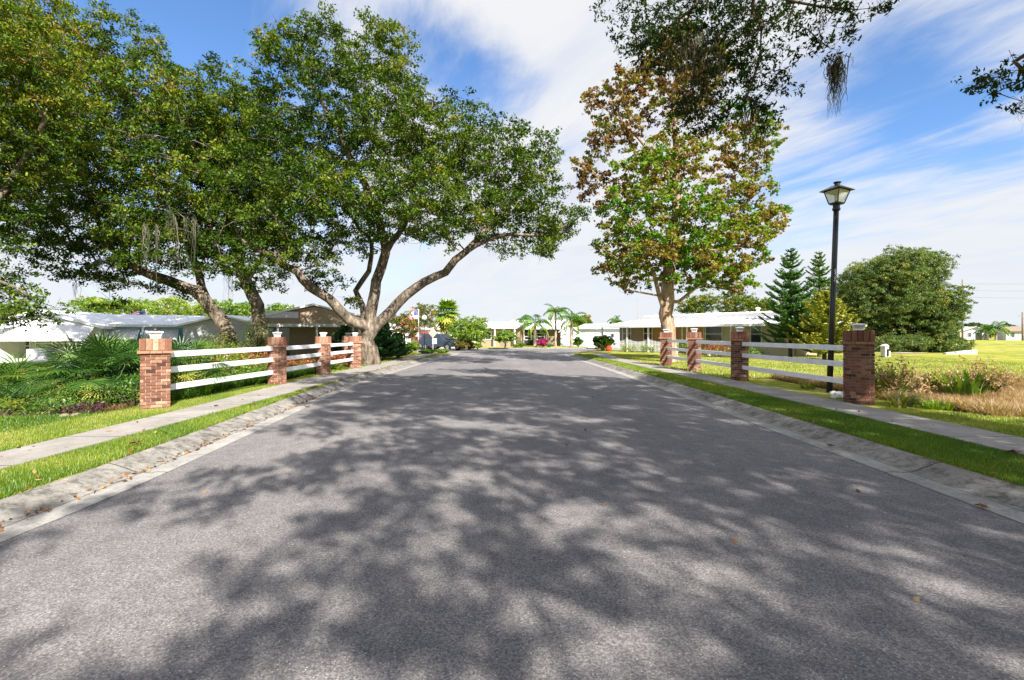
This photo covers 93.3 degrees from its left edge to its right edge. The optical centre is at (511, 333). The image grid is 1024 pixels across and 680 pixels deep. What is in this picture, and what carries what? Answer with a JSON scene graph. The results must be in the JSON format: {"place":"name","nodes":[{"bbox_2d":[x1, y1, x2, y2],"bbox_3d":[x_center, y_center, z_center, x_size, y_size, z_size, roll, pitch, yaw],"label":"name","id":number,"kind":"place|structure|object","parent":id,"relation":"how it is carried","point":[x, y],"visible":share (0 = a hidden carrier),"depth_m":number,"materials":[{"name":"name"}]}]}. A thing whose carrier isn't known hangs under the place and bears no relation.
{"place":"outdoors","nodes":[
{"label":"outdoors","id":0,"kind":"place"},
{"bbox_2d":[0,359,74,362],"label":"driveway","id":1,"kind":"structure","parent":0,"point":[4,360],"depth_m":26.09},
{"bbox_2d":[26,349,54,359],"bbox_3d":[-25.820,1.130,26.468,1.000,0.620,0.625,0,0,-6],"label":"air conditioner","id":2,"kind":"object","parent":1,"relation":"on","point":[34,354],"visible":0.74,"depth_m":26.18,"materials":[{"name":"grey"}]},
{"bbox_2d":[0,352,437,470],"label":"pavement","id":3,"kind":"structure","parent":0,"point":[21,455],"depth_m":8.19,"materials":[{"name":"concrete"}]},
{"bbox_2d":[0,348,1023,679],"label":"road","id":4,"kind":"structure","parent":0,"point":[434,522],"depth_m":3.49,"materials":[{"name":"asphalt"}]},
{"bbox_2d":[418,333,460,349],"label":"parked car","id":5,"kind":"object","parent":4,"relation":"on","point":[445,341],"visible":0.7,"depth_m":47.38,"materials":[{"name":"blue metal"}]},
{"bbox_2d":[0,356,1022,601],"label":"leaf litter","id":6,"kind":"object","parent":4,"relation":"on","point":[734,540],"visible":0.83,"depth_m":6.14,"materials":[{"name":"brown plant"}]},
{"bbox_2d":[0,335,1023,499],"bbox_3d":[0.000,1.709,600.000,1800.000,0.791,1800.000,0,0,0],"label":"ground","id":7,"kind":"structure","parent":0,"point":[995,350],"depth_m":15.64,"materials":[{"name":"plant"}]},
{"bbox_2d":[0,323,25,357],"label":"white carport","id":8,"kind":"object","parent":7,"relation":"on","point":[8,347],"visible":0.07,"depth_m":29.57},
{"bbox_2d":[0,351,39,403],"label":"saw palmetto","id":9,"kind":"object","parent":7,"relation":"on","point":[19,366],"visible":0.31,"depth_m":12.05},
{"bbox_2d":[0,394,44,415],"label":"shrub","id":10,"kind":"object","parent":7,"relation":"on","point":[13,408],"visible":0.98,"depth_m":9.05,"materials":[{"name":"green plant"}]},
{"bbox_2d":[0,365,50,411],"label":"saw palmetto","id":11,"kind":"object","parent":7,"relation":"on","point":[13,381],"visible":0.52,"depth_m":11.36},
{"bbox_2d":[0,0,107,342],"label":"oak tree","id":12,"kind":"object","parent":7,"relation":"on","point":[18,154],"visible":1,"depth_m":16.05,"materials":[{"name":"green plant"}]},
{"bbox_2d":[0,310,116,356],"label":"house","id":13,"kind":"structure","parent":7,"relation":"on","point":[79,325],"depth_m":30.19,"materials":[{"name":"white"}]},
{"bbox_2d":[20,385,103,414],"bbox_3d":[-8.556,1.303,9.145,1.237,0.654,0.979,0,0,-26],"label":"shrub","id":14,"kind":"object","parent":7,"relation":"on","point":[56,404],"visible":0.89,"depth_m":9.09,"materials":[{"name":"green plant"}]},
{"bbox_2d":[0,374,138,416],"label":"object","id":15,"kind":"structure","parent":7,"relation":"on","point":[122,406],"depth_m":9.43,"materials":[{"name":"plant"}]},
{"bbox_2d":[0,405,139,432],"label":"lawn grass","id":16,"kind":"structure","parent":7,"relation":"on","point":[9,420],"depth_m":8.21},
{"bbox_2d":[34,377,117,414],"bbox_3d":[-9.286,1.412,10.388,1.630,0.948,2.510,0,0,-31],"label":"shrub","id":17,"kind":"object","parent":7,"relation":"on","point":[82,392],"visible":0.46,"depth_m":10.06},
{"bbox_2d":[57,400,119,413],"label":"purple plant","id":18,"kind":"object","parent":7,"relation":"on","point":[104,406],"visible":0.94,"depth_m":9.00,"materials":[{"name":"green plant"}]},
{"bbox_2d":[1,329,184,399],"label":"saw palmetto","id":19,"kind":"object","parent":7,"relation":"on","point":[107,339],"visible":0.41,"depth_m":10.89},
{"bbox_2d":[63,295,122,313],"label":"background tree","id":20,"kind":"object","parent":7,"relation":"on","point":[84,304],"visible":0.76,"depth_m":60.92,"materials":[{"name":"green plant"}]},
{"bbox_2d":[28,336,188,406],"bbox_3d":[-8.661,0.868,10.524,2.808,1.723,2.916,0,0,34],"label":"saw palmetto","id":21,"kind":"object","parent":7,"relation":"on","point":[124,354],"visible":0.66,"depth_m":10.22,"materials":[{"name":"plant"}]},
{"bbox_2d":[84,368,139,405],"bbox_3d":[-7.653,1.081,9.883,1.150,0.956,1.239,0,0,15],"label":"shrub","id":22,"kind":"object","parent":7,"relation":"on","point":[133,392],"visible":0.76,"depth_m":9.76,"materials":[{"name":"green plant"}]},
{"bbox_2d":[107,296,155,314],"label":"background tree","id":23,"kind":"object","parent":7,"relation":"on","point":[128,308],"visible":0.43,"depth_m":65.03,"materials":[{"name":"green plant"}]},
{"bbox_2d":[0,383,280,451],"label":"lawn grass","id":24,"kind":"structure","parent":7,"relation":"on","point":[30,436],"depth_m":8.00,"materials":[{"name":"plant"}]},
{"bbox_2d":[0,0,287,358],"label":"oak tree","id":25,"kind":"object","parent":7,"relation":"on","point":[141,225],"visible":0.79,"depth_m":22.00,"materials":[{"name":"green plant"}]},
{"bbox_2d":[0,392,298,498],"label":"verge grass","id":26,"kind":"structure","parent":7,"relation":"on","point":[116,445],"depth_m":5.91,"materials":[{"name":"plant"}]},
{"bbox_2d":[98,314,204,350],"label":"white house","id":27,"kind":"structure","parent":7,"relation":"on","point":[130,325],"depth_m":33.09,"materials":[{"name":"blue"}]},
{"bbox_2d":[137,327,172,409],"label":"brick pillar","id":28,"kind":"structure","parent":7,"relation":"on","point":[154,351],"depth_m":9.41,"materials":[{"name":"red brick"}]},
{"bbox_2d":[170,346,273,389],"bbox_3d":[-6.965,0.760,11.850,0.050,0.805,4.146,0,0,3],"label":"fence panel","id":29,"kind":"object","parent":28,"relation":"attached to","point":[175,386],"visible":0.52,"depth_m":11.39,"materials":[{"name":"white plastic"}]},
{"bbox_2d":[136,295,194,314],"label":"background tree","id":30,"kind":"object","parent":7,"relation":"on","point":[170,303],"visible":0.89,"depth_m":57.20,"materials":[{"name":"green plant"}]},
{"bbox_2d":[0,364,339,416],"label":"ground cover","id":31,"kind":"object","parent":7,"relation":"on","point":[177,394],"visible":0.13,"depth_m":12.46,"materials":[{"name":"green plant"}]},
{"bbox_2d":[0,341,127,413],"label":"saw palmetto","id":32,"kind":"object","parent":31,"relation":"on","point":[52,385],"visible":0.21,"depth_m":11.60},
{"bbox_2d":[132,334,235,384],"bbox_3d":[-8.083,0.691,11.741,2.465,1.454,2.679,0,0,-39],"label":"saw palmetto","id":33,"kind":"object","parent":7,"relation":"on","point":[196,373],"visible":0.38,"depth_m":11.71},
{"bbox_2d":[178,299,223,317],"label":"background tree","id":34,"kind":"object","parent":7,"relation":"on","point":[199,310],"visible":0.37,"depth_m":62.87,"materials":[{"name":"green plant"}]},
{"bbox_2d":[0,357,403,378],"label":"lawn grass","id":35,"kind":"structure","parent":7,"relation":"on","point":[337,369],"depth_m":21.29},
{"bbox_2d":[171,347,267,381],"bbox_3d":[-9.121,1.113,15.018,3.635,1.459,2.620,0,0,0],"label":"shrub","id":36,"kind":"object","parent":7,"relation":"on","point":[253,369],"visible":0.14,"depth_m":14.96,"materials":[{"name":"green plant"}]},
{"bbox_2d":[175,315,268,354],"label":"grey house","id":37,"kind":"structure","parent":7,"relation":"on","point":[194,330],"depth_m":33.13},
{"bbox_2d":[180,344,267,381],"bbox_3d":[-7.812,0.953,13.601,2.180,1.360,2.096,0,0,0],"label":"shrub","id":38,"kind":"object","parent":7,"relation":"on","point":[232,370],"visible":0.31,"depth_m":13.49,"materials":[{"name":"green plant"}]},
{"bbox_2d":[194,328,261,360],"bbox_3d":[-11.636,0.614,19.560,2.991,1.856,2.634,0,0,0],"label":"shrub","id":39,"kind":"object","parent":7,"relation":"on","point":[216,346],"visible":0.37,"depth_m":19.53,"materials":[{"name":"green plant"}]},
{"bbox_2d":[0,352,458,541],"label":"kerb","id":40,"kind":"structure","parent":7,"relation":"on","point":[16,507],"depth_m":5.67,"materials":[{"name":"concrete"}]},
{"bbox_2d":[151,68,312,357],"bbox_3d":[-14.645,-6.186,25.712,8.017,15.493,7.789,0,0,0],"label":"oak tree","id":41,"kind":"object","parent":7,"relation":"on","point":[256,302],"visible":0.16,"depth_m":24.54,"materials":[{"name":"green plant"}]},
{"bbox_2d":[218,298,250,316],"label":"background tree","id":42,"kind":"object","parent":7,"relation":"on","point":[240,308],"visible":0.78,"depth_m":73.62,"materials":[{"name":"green plant"}]},
{"bbox_2d":[215,346,267,369],"bbox_3d":[-9.492,0.973,17.614,2.037,1.117,1.788,0,0,38],"label":"croton","id":43,"kind":"object","parent":7,"relation":"on","point":[256,357],"visible":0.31,"depth_m":17.56,"materials":[{"name":"red plant"}]},
{"bbox_2d":[240,303,275,357],"bbox_3d":[-12.387,0.020,23.680,1.913,3.030,1.610,0,0,0],"label":"shrub","id":44,"kind":"object","parent":7,"relation":"on","point":[258,342],"visible":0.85,"depth_m":23.57,"materials":[{"name":"green plant"}]},
{"bbox_2d":[266,332,287,384],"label":"brick pillar","id":45,"kind":"structure","parent":7,"relation":"on","point":[277,342],"depth_m":13.90,"materials":[{"name":"red brick"}]},
{"bbox_2d":[286,344,320,370],"bbox_3d":[-6.865,0.755,15.850,0.050,0.775,3.140,0,0,0],"label":"fence panel","id":46,"kind":"object","parent":45,"relation":"attached to","point":[293,357],"visible":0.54,"depth_m":15.85,"materials":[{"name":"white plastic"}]},
{"bbox_2d":[265,302,294,311],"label":"background tree","id":47,"kind":"object","parent":7,"relation":"on","point":[276,307],"visible":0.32,"depth_m":68.71,"materials":[{"name":"green plant"}]},
{"bbox_2d":[248,303,360,355],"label":"tan house","id":48,"kind":"structure","parent":7,"relation":"on","point":[304,324],"depth_m":32.30,"materials":[{"name":"paint"}]},
{"bbox_2d":[314,332,331,374],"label":"brick pillar","id":49,"kind":"structure","parent":7,"relation":"on","point":[324,350],"depth_m":17.40,"materials":[{"name":"red brick"}]},
{"bbox_2d":[331,325,357,356],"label":"bush","id":50,"kind":"object","parent":7,"relation":"on","point":[343,329],"visible":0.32,"depth_m":27.24,"materials":[{"name":"green plant"}]},
{"bbox_2d":[347,333,362,367],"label":"brick pillar","id":51,"kind":"structure","parent":7,"relation":"on","point":[356,341],"depth_m":20.70,"materials":[{"name":"red brick"}]},
{"bbox_2d":[330,343,352,363],"bbox_3d":[-6.840,0.755,19.250,0.050,0.775,2.941,0,0,1],"label":"fence panel","id":52,"kind":"object","parent":51,"relation":"attached to","point":[341,352],"visible":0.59,"depth_m":19.31,"materials":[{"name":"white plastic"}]},
{"bbox_2d":[292,353,444,393],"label":"verge grass","id":53,"kind":"structure","parent":7,"relation":"on","point":[299,391],"depth_m":14.86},
{"bbox_2d":[373,322,407,359],"bbox_3d":[-7.107,0.437,27.147,2.326,2.276,2.336,0,0,-19],"label":"shrub","id":54,"kind":"object","parent":7,"relation":"on","point":[387,342],"visible":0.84,"depth_m":26.61,"materials":[{"name":"green plant"}]},
{"bbox_2d":[197,0,595,364],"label":"oak tree","id":55,"kind":"object","parent":7,"relation":"on","point":[321,181],"visible":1,"depth_m":21.24,"materials":[{"name":"green plant"}]},
{"bbox_2d":[388,311,421,340],"bbox_3d":[-8.925,-0.229,39.979,3.075,3.483,3.054,0,0,0],"label":"autumn tree","id":56,"kind":"object","parent":7,"relation":"on","point":[403,321],"visible":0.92,"depth_m":39.69,"materials":[{"name":"brown plant"}]},
{"bbox_2d":[408,303,438,330],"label":"autumn tree","id":57,"kind":"object","parent":7,"relation":"on","point":[423,310],"visible":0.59,"depth_m":61.09,"materials":[{"name":"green plant"}]},
{"bbox_2d":[432,298,460,333],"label":"fan palm","id":58,"kind":"object","parent":7,"relation":"on","point":[442,319],"visible":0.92,"depth_m":51.37,"materials":[{"name":"green plant"}]},
{"bbox_2d":[445,315,491,349],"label":"bush","id":59,"kind":"object","parent":7,"relation":"on","point":[467,329],"visible":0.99,"depth_m":46.16,"materials":[{"name":"green plant"}]},
{"bbox_2d":[474,321,523,345],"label":"tan bungalow","id":60,"kind":"object","parent":7,"relation":"on","point":[514,326],"visible":0.59,"depth_m":57.72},
{"bbox_2d":[491,329,517,348],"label":"lime tree","id":61,"kind":"object","parent":7,"relation":"on","point":[504,336],"visible":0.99,"depth_m":49.48,"materials":[{"name":"green plant"}]},
{"bbox_2d":[419,347,597,348],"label":"kerb","id":62,"kind":"structure","parent":7,"relation":"on","point":[527,348],"depth_m":52.02,"materials":[{"name":"concrete"}]},
{"bbox_2d":[520,314,552,346],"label":"palm tree","id":63,"kind":"object","parent":7,"relation":"on","point":[535,322],"visible":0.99,"depth_m":55.84,"materials":[{"name":"green plant"}]},
{"bbox_2d":[511,320,569,345],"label":"brown bungalow","id":64,"kind":"object","parent":7,"relation":"on","point":[530,341],"visible":0.51,"depth_m":61.39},
{"bbox_2d":[543,304,569,345],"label":"palm tree","id":65,"kind":"object","parent":7,"relation":"on","point":[555,311],"visible":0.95,"depth_m":56.90,"materials":[{"name":"green plant"}]},
{"bbox_2d":[557,324,577,345],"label":"white shed","id":66,"kind":"structure","parent":7,"relation":"on","point":[564,338],"depth_m":60.00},
{"bbox_2d":[555,310,586,346],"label":"palm tree","id":67,"kind":"object","parent":7,"relation":"on","point":[575,317],"visible":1,"depth_m":55.83,"materials":[{"name":"green plant"}]},
{"bbox_2d":[575,324,619,345],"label":"white garage","id":68,"kind":"structure","parent":7,"relation":"on","point":[587,333],"depth_m":59.13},
{"bbox_2d":[585,330,605,345],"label":"garage door","id":69,"kind":"structure","parent":68,"relation":"in","point":[589,334],"depth_m":59.13,"materials":[{"name":"white metal"}]},
{"bbox_2d":[592,335,614,350],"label":"round bush","id":70,"kind":"object","parent":7,"relation":"on","point":[600,342],"visible":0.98,"depth_m":41.02,"materials":[{"name":"green plant"}]},
{"bbox_2d":[612,340,677,351],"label":"picket fence","id":71,"kind":"object","parent":7,"relation":"on","point":[619,343],"visible":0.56,"depth_m":40.21,"materials":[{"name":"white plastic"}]},
{"bbox_2d":[575,353,752,392],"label":"verge grass","id":72,"kind":"structure","parent":7,"relation":"on","point":[707,386],"depth_m":15.88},
{"bbox_2d":[659,329,672,365],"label":"brick pillar","id":73,"kind":"structure","parent":7,"relation":"on","point":[665,335],"depth_m":22.30,"materials":[{"name":"red brick"}]},
{"bbox_2d":[567,18,793,361],"bbox_3d":[8.725,-7.457,24.764,11.679,18.050,6.617,0,0,0],"label":"sycamore tree","id":74,"kind":"object","parent":7,"relation":"on","point":[672,250],"visible":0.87,"depth_m":24.43,"materials":[{"name":"green plant"}]},
{"bbox_2d":[686,328,702,370],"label":"brick pillar","id":75,"kind":"structure","parent":7,"relation":"on","point":[694,335],"depth_m":19.09,"materials":[{"name":"red brick"}]},
{"bbox_2d":[667,339,687,360],"bbox_3d":[7.210,0.685,20.900,0.050,0.865,2.842,0,0,-2],"label":"fence panel","id":76,"kind":"object","parent":75,"relation":"attached to","point":[677,349],"visible":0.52,"depth_m":20.97,"materials":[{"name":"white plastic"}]},
{"bbox_2d":[695,340,730,367],"bbox_3d":[7.270,0.685,17.400,0.050,0.865,3.440,0,0,0],"label":"fence panel","id":77,"kind":"object","parent":75,"relation":"attached to","point":[714,352],"visible":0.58,"depth_m":17.29,"materials":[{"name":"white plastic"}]},
{"bbox_2d":[674,292,719,313],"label":"background tree","id":78,"kind":"object","parent":7,"relation":"on","point":[694,304],"visible":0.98,"depth_m":57.04,"materials":[{"name":"green plant"}]},
{"bbox_2d":[596,307,866,355],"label":"ranch house","id":79,"kind":"structure","parent":7,"relation":"on","point":[715,326],"depth_m":36.43,"materials":[{"name":"beige"}]},
{"bbox_2d":[704,327,722,340],"bbox_3d":[14.987,0.005,36.000,0.070,1.350,1.500,0,0,-38],"label":"window","id":80,"kind":"structure","parent":79,"relation":"in","point":[712,333],"depth_m":35.96,"materials":[{"name":"glass"}]},
{"bbox_2d":[750,326,761,342],"bbox_3d":[16.928,0.005,33.519,0.070,1.350,0.800,0,0,-38],"label":"window","id":81,"kind":"structure","parent":79,"relation":"in","point":[754,335],"depth_m":33.54,"materials":[{"name":"glass"}]},
{"bbox_2d":[711,291,758,312],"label":"background tree","id":82,"kind":"object","parent":7,"relation":"on","point":[736,300],"visible":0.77,"depth_m":59.24,"materials":[{"name":"green plant"}]},
{"bbox_2d":[729,327,750,380],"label":"brick pillar","id":83,"kind":"structure","parent":7,"relation":"on","point":[738,360],"depth_m":15.29,"materials":[{"name":"red brick"}]},
{"bbox_2d":[742,342,843,383],"bbox_3d":[7.340,0.685,12.925,0.050,0.865,4.791,0,0,-1],"label":"fence panel","id":84,"kind":"object","parent":83,"relation":"attached to","point":[807,361],"visible":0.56,"depth_m":12.44,"materials":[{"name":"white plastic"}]},
{"bbox_2d":[745,296,778,311],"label":"background tree","id":85,"kind":"object","parent":7,"relation":"on","point":[761,303],"visible":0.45,"depth_m":55.22,"materials":[{"name":"green plant"}]},
{"bbox_2d":[751,248,819,356],"bbox_3d":[16.796,-1.797,29.159,3.686,6.756,4.194,0,0,-20],"label":"araucaria tree","id":86,"kind":"object","parent":7,"relation":"on","point":[787,310],"visible":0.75,"depth_m":28.65,"materials":[{"name":"green plant"}]},
{"bbox_2d":[564,352,1023,522],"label":"kerb","id":87,"kind":"structure","parent":7,"relation":"on","point":[1001,497],"depth_m":6.19,"materials":[{"name":"concrete"}]},
{"bbox_2d":[589,0,1023,175],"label":"oak tree","id":88,"kind":"object","parent":7,"relation":"on","point":[696,45],"visible":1,"depth_m":10.03,"materials":[{"name":"green plant"}]},
{"bbox_2d":[610,354,1023,378],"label":"lawn grass","id":89,"kind":"structure","parent":7,"relation":"on","point":[948,363],"depth_m":22.53,"materials":[{"name":"plant"}]},
{"bbox_2d":[798,252,842,356],"bbox_3d":[19.500,-1.836,30.500,3.038,6.831,3.274,0,0,34],"label":"araucaria tree","id":90,"kind":"object","parent":7,"relation":"on","point":[822,284],"visible":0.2,"depth_m":30.28,"materials":[{"name":"green plant"}]},
{"bbox_2d":[782,289,865,359],"bbox_3d":[17.191,-0.440,26.630,3.717,4.029,4.010,0,0,0],"label":"bushy tree","id":91,"kind":"object","parent":7,"relation":"on","point":[816,329],"visible":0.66,"depth_m":25.92,"materials":[{"name":"green plant"}]},
{"bbox_2d":[820,181,854,392],"bbox_3d":[8.142,-1.103,12.246,0.552,5.552,0.552,3,-1,-20],"label":"street lamp","id":92,"kind":"object","parent":7,"relation":"on","point":[836,189],"visible":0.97,"depth_m":12.21,"materials":[{"name":"black metal"}]},
{"bbox_2d":[840,323,877,404],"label":"brick pillar","id":93,"kind":"structure","parent":7,"relation":"on","point":[858,342],"depth_m":10.15,"materials":[{"name":"red brick"}]},
{"bbox_2d":[713,391,1023,485],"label":"verge grass","id":94,"kind":"structure","parent":7,"relation":"on","point":[882,431],"depth_m":6.73,"materials":[{"name":"plant"}]},
{"bbox_2d":[874,367,905,397],"bbox_3d":[8.735,1.198,11.587,1.118,0.792,1.268,0,0,-20],"label":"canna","id":95,"kind":"object","parent":7,"relation":"on","point":[878,387],"visible":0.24,"depth_m":11.31,"materials":[{"name":"green plant"}]},
{"bbox_2d":[826,244,960,351],"bbox_3d":[32.271,-2.703,41.941,10.458,9.479,9.841,0,0,0],"label":"bushy tree","id":96,"kind":"object","parent":7,"relation":"on","point":[870,292],"visible":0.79,"depth_m":39.33,"materials":[{"name":"green plant"}]},
{"bbox_2d":[767,372,1023,417],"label":"dry grass","id":97,"kind":"structure","parent":7,"relation":"on","point":[997,403],"depth_m":12.02,"materials":[{"name":"plant"}]},
{"bbox_2d":[874,360,916,393],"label":"dead stalks","id":98,"kind":"object","parent":7,"relation":"on","point":[890,379],"visible":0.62,"depth_m":11.29,"materials":[{"name":"plant"}]},
{"bbox_2d":[878,391,937,407],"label":"grass clump","id":99,"kind":"object","parent":7,"relation":"on","point":[912,403],"visible":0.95,"depth_m":9.71,"materials":[{"name":"green plant"}]},
{"bbox_2d":[875,355,941,394],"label":"dead stalks","id":100,"kind":"object","parent":7,"relation":"on","point":[918,383],"visible":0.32,"depth_m":12.04,"materials":[{"name":"plant"}]},
{"bbox_2d":[885,284,978,352],"bbox_3d":[35.161,-1.089,41.001,6.692,6.210,6.498,0,0,0],"label":"bushy tree","id":101,"kind":"object","parent":7,"relation":"on","point":[949,324],"visible":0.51,"depth_m":39.05,"materials":[{"name":"green plant"}]},
{"bbox_2d":[908,398,960,410],"bbox_3d":[8.334,1.386,9.500,0.898,0.211,0.977,0,0,0],"label":"liriope","id":102,"kind":"object","parent":7,"relation":"on","point":[933,405],"visible":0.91,"depth_m":9.42,"materials":[{"name":"green plant"}]},
{"bbox_2d":[898,410,1023,437],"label":"lawn grass","id":103,"kind":"structure","parent":7,"relation":"on","point":[996,421],"depth_m":8.13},
{"bbox_2d":[921,368,1009,397],"bbox_3d":[12.791,1.419,13.543,1.975,0.964,1.919,0,0,0],"label":"canna","id":104,"kind":"object","parent":7,"relation":"on","point":[965,387],"visible":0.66,"depth_m":13.30,"materials":[{"name":"green plant"}]},
{"bbox_2d":[929,351,1019,394],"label":"dead stalks","id":105,"kind":"object","parent":7,"relation":"on","point":[994,384],"visible":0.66,"depth_m":13.37,"materials":[{"name":"plant"}]},
{"bbox_2d":[964,326,988,339],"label":"house","id":106,"kind":"structure","parent":7,"relation":"on","point":[968,333],"depth_m":126.92,"materials":[{"name":"white"}]},
{"bbox_2d":[952,357,1023,393],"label":"dead stalks","id":107,"kind":"object","parent":7,"relation":"on","point":[1008,382],"visible":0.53,"depth_m":13.50,"materials":[{"name":"plant"}]},
{"bbox_2d":[978,321,1011,339],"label":"palm tree","id":108,"kind":"object","parent":7,"relation":"on","point":[997,328],"visible":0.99,"depth_m":111.69,"materials":[{"name":"green plant"}]},
{"bbox_2d":[993,326,1021,339],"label":"house","id":109,"kind":"structure","parent":7,"relation":"on","point":[1016,332],"depth_m":119.86,"materials":[{"name":"white"}]},
{"bbox_2d":[0,0,1023,326],"label":"sky","id":110,"kind":"structure","parent":0,"point":[926,165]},
{"bbox_2d":[595,354,1023,455],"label":"pavement","id":111,"kind":"structure","parent":0,"point":[999,441],"depth_m":8.70,"materials":[{"name":"concrete"}]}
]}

